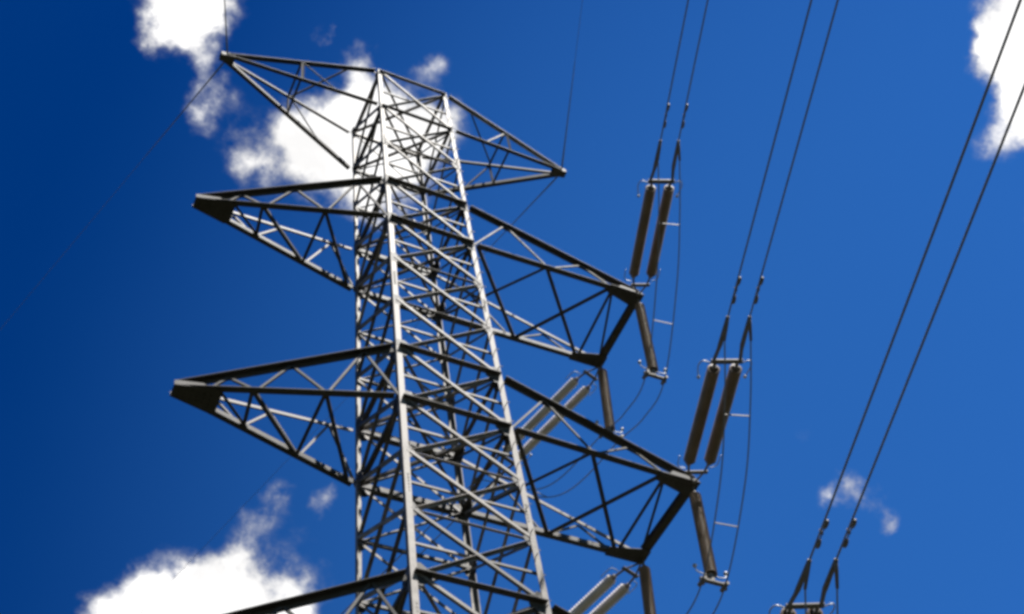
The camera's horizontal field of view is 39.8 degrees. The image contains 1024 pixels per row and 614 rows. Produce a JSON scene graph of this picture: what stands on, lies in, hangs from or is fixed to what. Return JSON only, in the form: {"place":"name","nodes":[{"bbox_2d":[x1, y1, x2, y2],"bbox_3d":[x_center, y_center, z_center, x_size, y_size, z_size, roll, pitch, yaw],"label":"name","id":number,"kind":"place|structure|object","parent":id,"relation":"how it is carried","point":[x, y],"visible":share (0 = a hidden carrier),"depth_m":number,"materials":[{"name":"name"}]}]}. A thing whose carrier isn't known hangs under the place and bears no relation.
{"place":"outdoors","nodes":[
{"label":"outdoors","id":0,"kind":"place"},
{"bbox_2d":[0,0,1023,613],"label":"sky","id":1,"kind":"structure","parent":0,"point":[112,485],"materials":[{"name":"blue"}]},
{"label":"ground","id":2,"kind":"structure","parent":0,"visible":0},
{"bbox_2d":[170,51,700,613],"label":"lattice tower","id":3,"kind":"structure","parent":2,"relation":"on","point":[204,393],"depth_m":40.05,"materials":[{"name":"metal"}]},
{"bbox_2d":[0,62,223,329],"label":"earth wire","id":4,"kind":"object","parent":3,"relation":"attached to","point":[216,71],"visible":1,"depth_m":50.72,"materials":[{"name":"metal"}]},
{"bbox_2d":[224,0,227,54],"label":"earth wire","id":5,"kind":"object","parent":3,"relation":"attached to","point":[226,29],"visible":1,"depth_m":49.03,"materials":[{"name":"metal"}]},
{"bbox_2d":[145,177,557,607],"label":"earth wire","id":6,"kind":"object","parent":3,"relation":"attached to","point":[402,339],"visible":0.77,"depth_m":55.69,"materials":[{"name":"metal"}]},
{"bbox_2d":[474,366,599,488],"bbox_3d":[0.911,4.321,49.518,1.431,1.010,6.317,36,-67,-27],"label":"strain insulator","id":7,"kind":"object","parent":3,"relation":"attached to","point":[573,402],"visible":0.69,"depth_m":49.29,"materials":[{"name":"ceramic"}]},
{"bbox_2d":[341,485,478,613],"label":"twin power line","id":8,"kind":"object","parent":7,"relation":"attached to","point":[453,503],"visible":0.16,"depth_m":51.24,"materials":[{"name":"metal"}]},
{"bbox_2d":[561,0,582,169],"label":"earth wire","id":9,"kind":"object","parent":3,"relation":"attached to","point":[569,107],"visible":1,"depth_m":52.23,"materials":[{"name":"metal"}]},
{"bbox_2d":[569,562,641,613],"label":"strain insulator","id":10,"kind":"object","parent":3,"relation":"attached to","point":[587,601],"visible":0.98,"depth_m":41.20,"materials":[{"name":"ceramic"}]},
{"bbox_2d":[595,364,623,438],"bbox_3d":[3.027,3.058,47.022,1.034,4.082,0.396,17,-60,-18],"label":"jumper insulator","id":11,"kind":"object","parent":3,"relation":"hanging from","point":[608,416],"visible":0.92,"depth_m":46.79,"materials":[{"name":"ceramic"}]},
{"bbox_2d":[639,559,655,613],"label":"jumper insulator","id":12,"kind":"object","parent":3,"relation":"hanging from","point":[648,600],"visible":1,"depth_m":39.53,"materials":[{"name":"ceramic"}]},
{"bbox_2d":[635,298,667,384],"bbox_3d":[4.287,0.968,45.658,1.034,4.282,0.555,17,-60,-18],"label":"jumper insulator","id":13,"kind":"object","parent":3,"relation":"hanging from","point":[645,333],"visible":0.89,"depth_m":45.14,"materials":[{"name":"ceramic"}]},
{"bbox_2d":[482,160,680,497],"bbox_3d":[2.969,2.022,45.541,2.642,3.597,14.287,17,-60,-18],"label":"jumper cable","id":14,"kind":"object","parent":13,"relation":"hanging from","point":[672,323],"visible":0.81,"depth_m":43.41,"materials":[{"name":"metal"}]},
{"bbox_2d":[624,140,681,295],"bbox_3d":[4.517,-2.647,45.020,1.431,1.335,6.320,0,-56,-8],"label":"strain insulator","id":15,"kind":"object","parent":3,"relation":"attached to","point":[644,220],"visible":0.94,"depth_m":44.98,"materials":[{"name":"ceramic"}]},
{"bbox_2d":[660,0,707,140],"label":"twin power line","id":16,"kind":"object","parent":15,"relation":"attached to","point":[683,118],"visible":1,"depth_m":41.44,"materials":[{"name":"metal"}]},
{"bbox_2d":[689,486,729,592],"bbox_3d":[4.927,5.975,37.562,1.103,4.284,0.502,17,-60,-18],"label":"jumper insulator","id":17,"kind":"object","parent":3,"relation":"hanging from","point":[702,531],"visible":0.94,"depth_m":37.00,"materials":[{"name":"ceramic"}]},
{"bbox_2d":[686,341,751,613],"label":"jumper cable","id":18,"kind":"object","parent":17,"relation":"hanging from","point":[749,415],"visible":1,"depth_m":35.00,"materials":[{"name":"metal"}]},
{"bbox_2d":[677,316,751,483],"bbox_3d":[5.358,2.652,37.147,1.431,1.335,6.320,0,-56,-8],"label":"strain insulator","id":19,"kind":"object","parent":3,"relation":"attached to","point":[703,408],"visible":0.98,"depth_m":37.11,"materials":[{"name":"ceramic"}]},
{"bbox_2d":[727,0,838,316],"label":"twin power line","id":20,"kind":"object","parent":19,"relation":"attached to","point":[756,297],"visible":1,"depth_m":31.89,"materials":[{"name":"metal"}]},
{"bbox_2d":[769,558,838,613],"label":"strain insulator","id":21,"kind":"object","parent":3,"relation":"attached to","point":[791,606],"visible":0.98,"depth_m":29.16,"materials":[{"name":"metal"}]},
{"bbox_2d":[804,589,837,613],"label":"jumper cable","id":22,"kind":"object","parent":21,"relation":"hanging from","point":[836,600],"visible":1,"depth_m":28.51,"materials":[{"name":"metal"}]},
{"bbox_2d":[808,0,1023,560],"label":"twin power line","id":23,"kind":"object","parent":21,"relation":"attached to","point":[845,541],"visible":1,"depth_m":23.61,"materials":[{"name":"metal"}]}
]}

